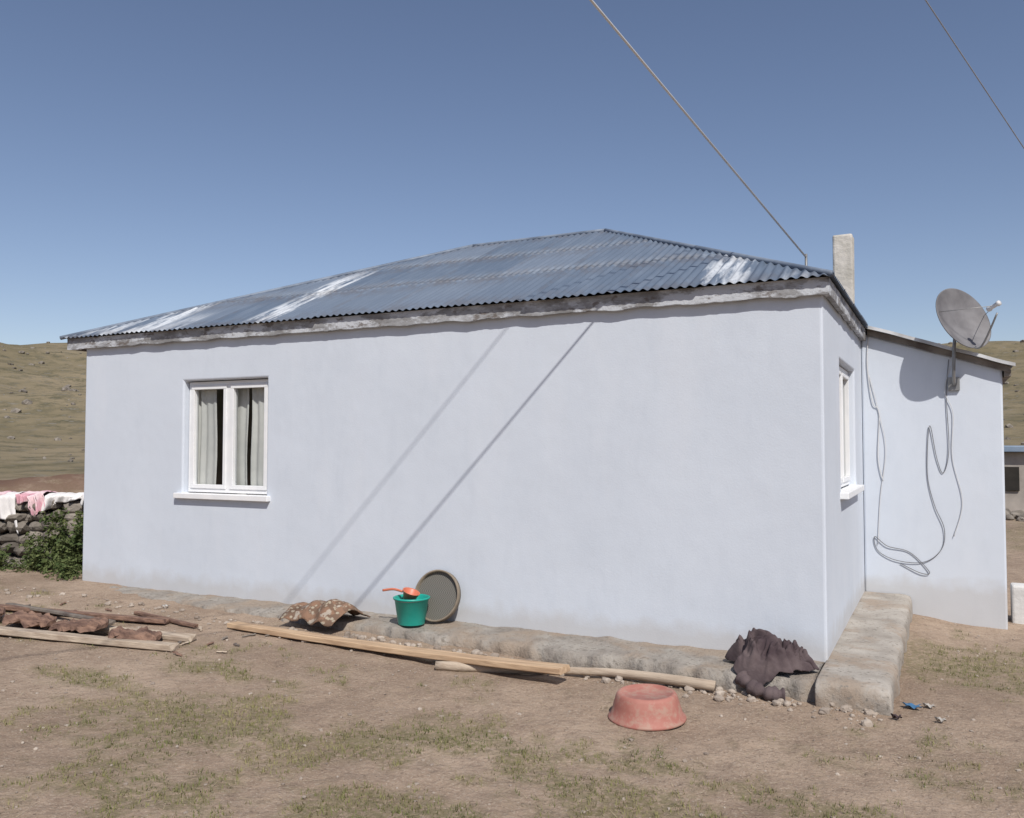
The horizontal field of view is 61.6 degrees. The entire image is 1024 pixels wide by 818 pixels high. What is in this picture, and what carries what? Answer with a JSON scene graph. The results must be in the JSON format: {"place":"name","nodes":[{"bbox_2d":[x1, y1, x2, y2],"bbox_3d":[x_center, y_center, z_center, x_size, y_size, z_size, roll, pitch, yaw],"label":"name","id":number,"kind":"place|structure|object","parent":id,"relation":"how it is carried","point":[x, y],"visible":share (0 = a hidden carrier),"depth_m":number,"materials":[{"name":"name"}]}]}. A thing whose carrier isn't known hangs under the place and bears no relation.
{"place":"outdoors","nodes":[
{"label":"outdoors","id":0,"kind":"place"},
{"bbox_2d":[0,587,1022,817],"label":"gravel","id":1,"kind":"structure","parent":0,"point":[779,702],"depth_m":5.84,"materials":[{"name":"grey gravel"}]},
{"bbox_2d":[0,341,1023,817],"bbox_3d":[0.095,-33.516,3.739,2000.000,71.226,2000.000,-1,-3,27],"label":"ground","id":2,"kind":"structure","parent":0,"point":[542,703],"depth_m":5.19,"materials":[{"name":"brown soil"}]},
{"bbox_2d":[0,607,5,616],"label":"split log","id":3,"kind":"object","parent":2,"relation":"on","point":[2,611],"visible":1,"depth_m":7.68,"materials":[{"name":"brown wood"}]},
{"bbox_2d":[0,544,29,572],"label":"weed bush","id":4,"kind":"object","parent":2,"relation":"on","point":[3,557],"visible":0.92,"depth_m":10.64,"materials":[{"name":"green plant"}]},
{"bbox_2d":[2,610,56,627],"bbox_3d":[-4.237,1.835,7.529,0.450,0.126,0.262,0,-2,12],"label":"split log","id":5,"kind":"object","parent":2,"relation":"on","point":[25,619],"visible":0.98,"depth_m":7.46,"materials":[{"name":"brown wood"}]},
{"bbox_2d":[7,531,68,572],"bbox_3d":[-5.925,1.762,10.735,0.733,0.531,0.629,-1,-3,27],"label":"weed bush","id":6,"kind":"object","parent":2,"relation":"on","point":[31,560],"visible":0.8,"depth_m":10.63,"materials":[{"name":"green plant"}]},
{"bbox_2d":[0,499,83,568],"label":"dry stone wall","id":7,"kind":"structure","parent":2,"relation":"on","point":[26,521],"depth_m":11.20,"materials":[{"name":"grey stone"}]},
{"bbox_2d":[0,491,25,532],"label":"hanging laundry","id":8,"kind":"object","parent":7,"relation":"on","point":[7,504],"visible":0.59,"depth_m":11.25,"materials":[{"name":"white fabric"}]},
{"bbox_2d":[15,490,57,515],"bbox_3d":[-6.291,1.252,11.450,0.500,0.330,0.594,0,-2,7],"label":"hanging laundry","id":9,"kind":"object","parent":7,"relation":"on","point":[31,498],"visible":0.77,"depth_m":11.19,"materials":[{"name":"pink fabric"}]},
{"bbox_2d":[41,492,83,512],"bbox_3d":[-5.808,1.279,11.382,0.718,0.385,0.599,0,-2,5],"label":"hanging laundry","id":10,"kind":"object","parent":7,"relation":"on","point":[60,497],"visible":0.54,"depth_m":11.16,"materials":[{"name":"white fabric"}]},
{"bbox_2d":[33,507,83,574],"bbox_3d":[-5.515,1.625,10.690,0.926,0.825,0.710,-1,-3,27],"label":"weed bush","id":11,"kind":"object","parent":2,"relation":"on","point":[76,545],"visible":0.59,"depth_m":10.62,"materials":[{"name":"green plant"}]},
{"bbox_2d":[5,603,115,623],"bbox_3d":[-4.176,1.870,7.884,1.832,0.084,0.083,-2,-3,35],"label":"wooden plank","id":12,"kind":"object","parent":2,"relation":"on","point":[58,612],"visible":0.77,"depth_m":7.84,"materials":[{"name":"brown wood"}]},
{"bbox_2d":[42,551,82,580],"bbox_3d":[-5.260,1.856,10.139,0.670,0.317,0.462,-1,-3,27],"label":"weed bush","id":13,"kind":"object","parent":2,"relation":"on","point":[66,571],"visible":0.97,"depth_m":10.10,"materials":[{"name":"green plant"}]},
{"bbox_2d":[48,617,108,632],"bbox_3d":[-3.688,1.845,7.332,0.550,0.145,0.292,-1,-3,27],"label":"split log","id":14,"kind":"object","parent":2,"relation":"on","point":[87,625],"visible":0.98,"depth_m":7.23,"materials":[{"name":"brown wood"}]},
{"bbox_2d":[0,604,169,623],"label":"wooden plank","id":15,"kind":"object","parent":2,"relation":"on","point":[143,619],"visible":0.73,"depth_m":7.86,"materials":[{"name":"brown wood"}]},
{"bbox_2d":[0,626,179,651],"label":"wooden plank","id":16,"kind":"object","parent":2,"relation":"on","point":[84,638],"visible":1,"depth_m":6.99,"materials":[{"name":"grey wood"}]},
{"bbox_2d":[0,614,196,641],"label":"wooden plank","id":17,"kind":"object","parent":2,"relation":"on","point":[177,636],"visible":0.26,"depth_m":7.17,"materials":[{"name":"wood"}]},
{"bbox_2d":[108,626,161,640],"bbox_3d":[-3.104,1.850,7.073,0.422,0.104,0.225,0,-2,6],"label":"split log","id":18,"kind":"object","parent":2,"relation":"on","point":[121,632],"visible":0.98,"depth_m":7.00,"materials":[{"name":"brown wood"}]},
{"bbox_2d":[134,611,197,627],"bbox_3d":[-3.192,1.928,7.890,0.980,0.040,0.067,-2,-3,36],"label":"wooden plank","id":19,"kind":"object","parent":2,"relation":"on","point":[174,621],"visible":0.86,"depth_m":7.79,"materials":[{"name":"brown wood"}]},
{"bbox_2d":[227,621,569,674],"bbox_3d":[-1.067,1.902,6.898,3.293,0.078,0.177,-1,-3,28],"label":"wooden plank","id":20,"kind":"object","parent":2,"relation":"on","point":[512,664],"visible":1,"depth_m":6.70,"materials":[{"name":"brown wood"}]},
{"bbox_2d":[64,580,824,701],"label":"concrete plinth","id":21,"kind":"structure","parent":2,"relation":"on","point":[571,650],"depth_m":6.93,"materials":[{"name":"grey concrete"}]},
{"bbox_2d":[279,599,370,626],"bbox_3d":[-1.691,1.816,7.798,0.621,0.203,0.554,-1,-3,32],"label":"folded rug","id":22,"kind":"object","parent":21,"relation":"on","point":[329,613],"visible":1,"depth_m":7.66,"materials":[{"name":"brown fabric"}]},
{"bbox_2d":[382,587,429,625],"bbox_3d":[-0.924,1.735,7.559,0.406,0.310,0.327,1,-2,-14],"label":"teal bucket","id":23,"kind":"object","parent":21,"relation":"on","point":[411,604],"visible":1,"depth_m":7.47,"materials":[{"name":"plastic"}]},
{"bbox_2d":[415,570,460,621],"bbox_3d":[-0.669,1.668,7.668,0.460,0.454,0.178,-1,-3,27],"label":"round sieve","id":24,"kind":"object","parent":21,"relation":"on","point":[441,589],"visible":0.85,"depth_m":7.66,"materials":[{"name":"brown wood"}]},
{"bbox_2d":[82,295,864,661],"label":"walls","id":25,"kind":"structure","parent":2,"relation":"on","point":[664,475],"depth_m":7.49,"materials":[{"name":"white paint"}]},
{"bbox_2d":[193,381,216,492],"bbox_3d":[-3.341,0.310,9.366,0.349,1.280,0.038,-1,-3,27],"label":"curtain","id":26,"kind":"object","parent":25,"relation":"hanging from","point":[207,438],"visible":0.66,"depth_m":9.36,"materials":[{"name":"white fabric"}]},
{"bbox_2d":[173,492,269,501],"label":"front sill","id":27,"kind":"structure","parent":25,"relation":"attached to","point":[234,497],"depth_m":8.96,"materials":[{"name":"white plastic"}]},
{"bbox_2d":[188,379,267,493],"bbox_3d":[-2.986,0.295,9.125,1.160,1.190,0.092,-1,-3,27],"label":"front window frame","id":28,"kind":"object","parent":25,"relation":"attached to","point":[229,471],"visible":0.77,"depth_m":9.10,"materials":[{"name":"white plastic"}]},
{"bbox_2d":[225,379,248,494],"bbox_3d":[-2.942,0.303,9.200,0.349,1.280,0.036,-1,-3,27],"label":"curtain","id":29,"kind":"object","parent":28,"relation":"hanging from","point":[242,416],"visible":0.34,"depth_m":9.17,"materials":[{"name":"white fabric"}]},
{"bbox_2d":[251,379,266,494],"bbox_3d":[-2.573,0.294,8.979,0.388,1.280,0.039,-1,-3,27],"label":"curtain","id":30,"kind":"object","parent":25,"relation":"hanging from","point":[257,450],"visible":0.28,"depth_m":9.03,"materials":[{"name":"white fabric"}]},
{"bbox_2d":[839,366,849,486],"bbox_3d":[3.030,0.165,7.991,0.092,1.120,1.380,-1,-3,27],"label":"side window frame","id":31,"kind":"object","parent":25,"relation":"attached to","point":[844,426],"visible":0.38,"depth_m":8.50,"materials":[{"name":"white plastic"}]},
{"bbox_2d":[840,485,863,499],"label":"side sill","id":32,"kind":"structure","parent":25,"relation":"attached to","point":[848,492],"depth_m":7.67,"materials":[{"name":"white plastic"}]},
{"bbox_3d":[-0.256,-0.754,10.599,8.388,0.058,5.240,-1,-3,27],"label":"soffit slab","id":33,"kind":"object","parent":25,"relation":"on","visible":0},
{"bbox_2d":[67,277,828,349],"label":"fascia front","id":34,"kind":"structure","parent":33,"relation":"attached to","point":[791,289],"depth_m":7.58,"materials":[{"name":"metal"}]},
{"bbox_2d":[410,283,727,310],"bbox_3d":[0.332,-1.375,11.841,8.570,1.264,2.731,-1,-3,27],"label":"roof edge","id":35,"kind":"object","parent":33,"relation":"on","point":[598,294],"depth_m":11.30,"materials":[{"name":"grey metal"}]},
{"bbox_2d":[68,309,407,338],"bbox_3d":[-2.316,-1.378,11.644,4.087,1.246,5.390,-1,-3,27],"label":"roof hip","id":36,"kind":"object","parent":35,"relation":"attached to","point":[353,314],"visible":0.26,"depth_m":11.45,"materials":[{"name":"grey metal"}]},
{"bbox_2d":[63,231,827,337],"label":"roof front","id":37,"kind":"structure","parent":35,"relation":"attached to","point":[601,262],"depth_m":8.71,"materials":[{"name":"grey metal"}]},
{"bbox_2d":[59,244,472,339],"bbox_3d":[-2.905,-1.439,10.436,4.879,1.276,0.048,0,-2,-7],"label":"roof ridge cap","id":38,"kind":"object","parent":37,"relation":"attached to","point":[269,290],"visible":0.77,"depth_m":10.42,"materials":[{"name":"metal"}]},
{"bbox_2d":[472,228,604,246],"bbox_3d":[0.297,-2.057,10.361,1.760,0.048,0.048,-1,-3,27],"label":"ridge cap","id":39,"kind":"object","parent":37,"relation":"on","point":[549,236],"visible":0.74,"depth_m":10.30,"materials":[{"name":"metal"}]},
{"bbox_2d":[604,228,834,276],"bbox_3d":[1.709,-1.530,8.117,0.048,1.276,3.876,1,-2,-19],"label":"roof ridge cap","id":40,"kind":"object","parent":37,"relation":"attached to","point":[830,273],"visible":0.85,"depth_m":7.42,"materials":[{"name":"metal"}]},
{"bbox_2d":[728,274,867,330],"bbox_3d":[2.326,-1.469,9.311,2.793,1.240,5.390,-1,-3,27],"label":"roof hip","id":41,"kind":"object","parent":35,"relation":"attached to","point":[844,294],"visible":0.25,"depth_m":7.54,"materials":[{"name":"grey metal"}]},
{"bbox_2d":[833,234,854,303],"bbox_3d":[3.278,-1.289,8.484,0.191,0.850,0.182,-1,-3,27],"label":"chimney","id":42,"kind":"object","parent":33,"relation":"on","point":[843,257],"visible":0.51,"depth_m":8.41,"materials":[{"name":"grey concrete"}]},
{"bbox_2d":[824,277,866,340],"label":"fascia","id":43,"kind":"structure","parent":33,"relation":"attached to","point":[839,303],"depth_m":7.40,"materials":[{"name":"metal"}]},
{"bbox_2d":[28,602,946,721],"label":"litter","id":44,"kind":"object","parent":2,"relation":"on","point":[911,705],"visible":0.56,"depth_m":6.71,"materials":[{"name":"brown fabric"}]},
{"bbox_2d":[1,606,1021,817],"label":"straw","id":45,"kind":"object","parent":2,"relation":"on","point":[441,741],"visible":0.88,"depth_m":4.68,"materials":[{"name":"beige plant"}]},
{"bbox_2d":[0,340,1023,461],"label":"hillside rocks","id":46,"kind":"object","parent":2,"relation":"on","point":[67,388],"visible":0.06,"depth_m":128.84,"materials":[{"name":"stone"}]},
{"bbox_2d":[435,661,715,690],"bbox_3d":[0.437,1.931,6.284,2.061,0.082,0.216,-1,-2,14],"label":"wooden pole","id":47,"kind":"object","parent":2,"relation":"on","point":[683,681],"visible":0.8,"depth_m":6.26,"materials":[{"name":"brown wood"}]},
{"bbox_2d":[608,684,686,730],"bbox_3d":[0.849,1.862,5.402,0.485,0.178,0.475,-1,-3,27],"label":"upturned basin","id":48,"kind":"object","parent":2,"relation":"on","point":[648,707],"visible":1,"depth_m":5.25,"materials":[{"name":"red plastic"}]},
{"bbox_2d":[725,628,819,700],"bbox_3d":[1.784,1.790,6.105,0.513,0.433,0.599,1,-3,-32],"label":"crumpled jacket","id":49,"kind":"object","parent":2,"relation":"on","point":[760,658],"visible":1,"depth_m":5.99,"materials":[{"name":"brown fabric"}]},
{"bbox_2d":[815,591,912,715],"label":"concrete walkway","id":50,"kind":"structure","parent":2,"relation":"on","point":[861,668],"depth_m":6.38,"materials":[{"name":"grey concrete"}]},
{"bbox_2d":[861,335,1007,629],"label":"annex walls","id":51,"kind":"structure","parent":2,"relation":"on","point":[964,581],"depth_m":8.95,"materials":[{"name":"white paint"}]},
{"bbox_2d":[867,336,883,480],"bbox_3d":[3.899,-0.010,9.226,0.150,1.560,0.016,-1,-3,27],"label":"wall cable","id":52,"kind":"object","parent":51,"relation":"attached to","point":[874,405],"depth_m":9.23,"materials":[{"name":"grey plastic"}]},
{"bbox_2d":[869,376,885,538],"bbox_3d":[3.921,0.539,9.195,0.162,1.814,0.011,-1,-3,29],"label":"wall cable","id":53,"kind":"object","parent":51,"relation":"attached to","point":[885,459],"depth_m":9.17,"materials":[{"name":"grey plastic"}]},
{"bbox_2d":[874,359,948,574],"bbox_3d":[4.206,0.610,9.047,0.753,2.237,0.014,-1,-3,27],"label":"wall cable","id":54,"kind":"object","parent":51,"relation":"attached to","point":[929,489],"depth_m":8.95,"materials":[{"name":"grey plastic"}]},
{"bbox_2d":[867,329,1010,372],"bbox_3d":[4.428,-0.616,8.958,1.330,0.524,0.040,-1,-3,27],"label":"annex edge board","id":55,"kind":"object","parent":51,"relation":"attached to","point":[946,352],"visible":0.98,"depth_m":8.94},
{"bbox_2d":[877,331,1012,371],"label":"annex roof sheets","id":56,"kind":"object","parent":51,"relation":"on","point":[939,347],"visible":0.06,"depth_m":9.04,"materials":[{"name":"grey metal"}]},
{"bbox_2d":[944,366,962,535],"bbox_3d":[4.565,0.432,8.873,0.151,1.765,0.013,-1,-3,27],"label":"wall cable","id":57,"kind":"object","parent":51,"relation":"attached to","point":[952,455],"depth_m":8.87,"materials":[{"name":"grey plastic"}]},
{"bbox_2d":[936,288,1001,390],"bbox_3d":[4.622,-0.724,8.699,0.578,1.054,0.571,-1,-3,27],"label":"satellite dish","id":58,"kind":"object","parent":51,"relation":"attached to","point":[963,318],"visible":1,"depth_m":8.79,"materials":[{"name":"metal"}]},
{"bbox_2d":[1002,371,1010,384],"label":"annex eave beam","id":59,"kind":"structure","parent":51,"relation":"attached to","point":[1006,376],"depth_m":8.79,"materials":[{"name":"brown wood"}]},
{"bbox_2d":[1004,446,1023,510],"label":"distant shed","id":60,"kind":"structure","parent":2,"relation":"on","point":[1014,474],"depth_m":23.27,"materials":[{"name":"paint"}]},
{"bbox_2d":[1004,467,1019,490],"bbox_3d":[13.477,1.897,23.346,0.550,0.650,0.045,-1,-3,27],"label":"shed window","id":61,"kind":"structure","parent":60,"relation":"in","point":[1012,483],"depth_m":23.28,"materials":[{"name":"black glass"}]},
{"bbox_2d":[1005,508,1023,521],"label":"stone heap","id":62,"kind":"object","parent":2,"relation":"on","point":[1017,515],"visible":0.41,"depth_m":21.69,"materials":[{"name":"grey stone"}]},
{"bbox_2d":[1010,583,1023,623],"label":"plaster wall","id":63,"kind":"structure","parent":2,"relation":"on","point":[1017,601],"depth_m":8.88,"materials":[{"name":"white paint"}]},
{"bbox_3d":[-9.474,-3.024,-6.370,1.400,9.459,0.260,-1,-3,27],"label":"utility pole","id":64,"kind":"object","parent":2,"relation":"on","visible":0},
{"bbox_2d":[589,0,806,257],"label":"overhead cable","id":65,"kind":"object","parent":64,"relation":"attached to","point":[679,106],"visible":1,"depth_m":6.25,"materials":[{"name":"grey metal"}]},
{"bbox_2d":[925,0,1023,147],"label":"overhead cable","id":66,"kind":"object","parent":64,"relation":"attached to","point":[972,70],"visible":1,"depth_m":8.25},
{"bbox_2d":[0,587,1023,817],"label":"grass","id":67,"kind":"structure","parent":0,"point":[358,745],"depth_m":4.78,"materials":[{"name":"plant"}]},
{"bbox_2d":[0,0,1023,344],"label":"sky","id":68,"kind":"structure","parent":0,"point":[157,156],"materials":[{"name":"blue"}]},
{"bbox_2d":[865,326,1015,365],"bbox_3d":[4.410,-0.665,8.902,1.390,0.500,0.040,-1,-3,27],"label":"annex flashing","id":69,"kind":"object","parent":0,"point":[943,346],"visible":0.98,"depth_m":8.87,"materials":[{"name":"grey metal"}]}
]}

